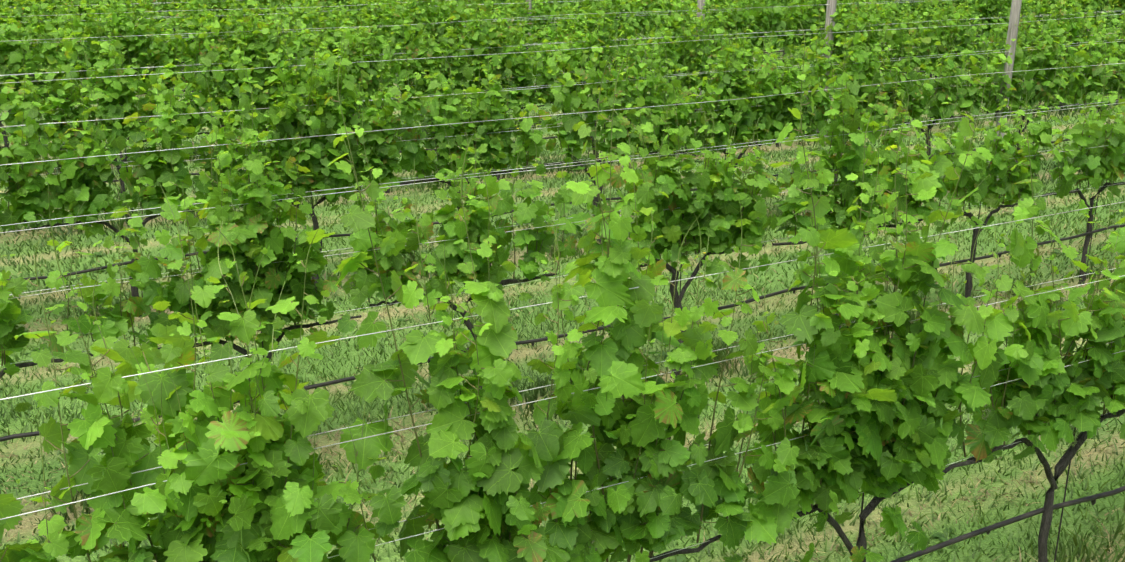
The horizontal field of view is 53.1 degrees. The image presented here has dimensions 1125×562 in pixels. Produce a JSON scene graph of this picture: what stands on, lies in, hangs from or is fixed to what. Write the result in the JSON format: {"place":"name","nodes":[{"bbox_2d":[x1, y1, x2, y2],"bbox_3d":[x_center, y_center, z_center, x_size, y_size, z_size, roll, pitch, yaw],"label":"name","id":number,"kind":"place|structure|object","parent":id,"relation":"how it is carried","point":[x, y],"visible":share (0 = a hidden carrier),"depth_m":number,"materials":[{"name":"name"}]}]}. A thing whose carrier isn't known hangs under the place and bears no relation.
{"place":"outdoors","nodes":[
{"label":"outdoors","id":0,"kind":"place"},
{"bbox_2d":[0,0,1124,561],"bbox_3d":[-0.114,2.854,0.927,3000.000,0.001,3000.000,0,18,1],"label":"ground","id":1,"kind":"structure","parent":0,"point":[342,366],"depth_m":8.05,"materials":[{"name":"green plant"}]},
{"bbox_2d":[0,0,696,34],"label":"vine","id":2,"kind":"object","parent":1,"relation":"on","point":[175,5],"depth_m":24.98,"materials":[{"name":"green plant"}]},
{"bbox_2d":[0,0,1101,31],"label":"vine","id":3,"kind":"object","parent":1,"relation":"on","point":[161,6],"depth_m":22.11,"materials":[{"name":"green plant"}]},
{"bbox_2d":[0,62,1101,561],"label":"training stakes","id":4,"kind":"object","parent":1,"relation":"on","point":[844,202],"visible":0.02,"depth_m":7.41,"materials":[{"name":"brown wood"}]},
{"bbox_2d":[0,0,1113,116],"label":"vine","id":5,"kind":"object","parent":1,"relation":"on","point":[643,21],"depth_m":18.72,"materials":[{"name":"green plant"}]},
{"bbox_2d":[0,0,1118,48],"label":"vine","id":6,"kind":"object","parent":1,"relation":"on","point":[210,4],"depth_m":20.09,"materials":[{"name":"green plant"}]},
{"bbox_2d":[0,128,1123,561],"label":"weeds","id":7,"kind":"object","parent":1,"relation":"on","point":[938,534],"visible":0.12,"depth_m":8.45,"materials":[{"name":"green plant"}]},
{"bbox_2d":[0,47,1124,561],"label":"vine","id":8,"kind":"object","parent":1,"relation":"on","point":[210,519],"depth_m":3.60,"materials":[{"name":"green plant"}]},
{"bbox_2d":[0,47,1123,561],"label":"vine petioles","id":9,"kind":"object","parent":8,"relation":"attached to","point":[606,327],"visible":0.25,"depth_m":3.65,"materials":[{"name":"green plant"}]},
{"bbox_2d":[38,53,1122,561],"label":"vine shoots","id":10,"kind":"object","parent":8,"relation":"attached to","point":[602,333],"visible":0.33,"depth_m":3.67,"materials":[{"name":"green plant"}]},
{"bbox_2d":[0,34,1124,411],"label":"vine","id":11,"kind":"object","parent":1,"relation":"on","point":[720,222],"depth_m":6.87,"materials":[{"name":"green plant"}]},
{"bbox_2d":[1,44,1124,351],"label":"vine petioles","id":12,"kind":"object","parent":11,"relation":"attached to","point":[561,172],"visible":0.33,"depth_m":7.17,"materials":[{"name":"green plant"}]},
{"bbox_2d":[0,0,1124,316],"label":"vine","id":13,"kind":"object","parent":1,"relation":"on","point":[78,178],"depth_m":9.69,"materials":[{"name":"green plant"}]},
{"bbox_2d":[0,18,1124,274],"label":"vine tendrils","id":14,"kind":"object","parent":13,"relation":"attached to","point":[534,142],"visible":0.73,"depth_m":6.97,"materials":[{"name":"green plant"}]},
{"bbox_2d":[0,12,1124,561],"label":"drip lines","id":15,"kind":"object","parent":1,"relation":"on","point":[952,540],"depth_m":6.54,"materials":[{"name":"black plastic"}]},
{"bbox_2d":[192,203,1116,534],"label":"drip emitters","id":16,"kind":"object","parent":15,"relation":"attached to","point":[794,293],"visible":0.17,"depth_m":6.94,"materials":[{"name":"black plastic"}]},
{"bbox_2d":[0,0,1124,218],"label":"vine","id":17,"kind":"object","parent":1,"relation":"on","point":[115,91],"depth_m":12.71,"materials":[{"name":"green plant"}]},
{"bbox_2d":[0,0,1124,161],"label":"vine","id":18,"kind":"object","parent":1,"relation":"on","point":[45,54],"depth_m":15.46,"materials":[{"name":"green plant"}]},
{"bbox_2d":[1,0,1123,146],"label":"vine shoots","id":19,"kind":"object","parent":18,"relation":"attached to","point":[512,56],"visible":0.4,"depth_m":12.90,"materials":[{"name":"green plant"}]},
{"bbox_2d":[0,1,1124,159],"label":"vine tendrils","id":20,"kind":"object","parent":18,"relation":"attached to","point":[583,57],"visible":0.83,"depth_m":10.25,"materials":[{"name":"green plant"}]},
{"bbox_2d":[468,0,1041,180],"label":"trellis posts","id":21,"kind":"object","parent":1,"relation":"on","point":[1015,11],"visible":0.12,"depth_m":12.78,"materials":[{"name":"grey wood"}]},
{"bbox_2d":[38,168,1095,350],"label":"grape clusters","id":22,"kind":"object","parent":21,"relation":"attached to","point":[519,285],"visible":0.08,"depth_m":6.91,"materials":[{"name":"green plant"}]},
{"bbox_2d":[64,87,1110,210],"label":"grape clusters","id":23,"kind":"object","parent":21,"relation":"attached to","point":[695,133],"visible":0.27,"depth_m":10.30,"materials":[{"name":"green plant"}]},
{"bbox_2d":[550,404,1077,550],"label":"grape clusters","id":24,"kind":"object","parent":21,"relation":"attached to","point":[983,418],"visible":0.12,"depth_m":4.51,"materials":[{"name":"green plant"}]},
{"bbox_2d":[0,0,1124,558],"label":"trellis wires","id":25,"kind":"object","parent":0,"point":[506,226],"visible":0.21,"depth_m":6.59,"materials":[{"name":"silver metal"}]},
{"bbox_2d":[35,19,1120,480],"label":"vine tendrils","id":26,"kind":"object","parent":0,"point":[497,287],"visible":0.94,"depth_m":3.31,"materials":[{"name":"green plant"}]}
]}

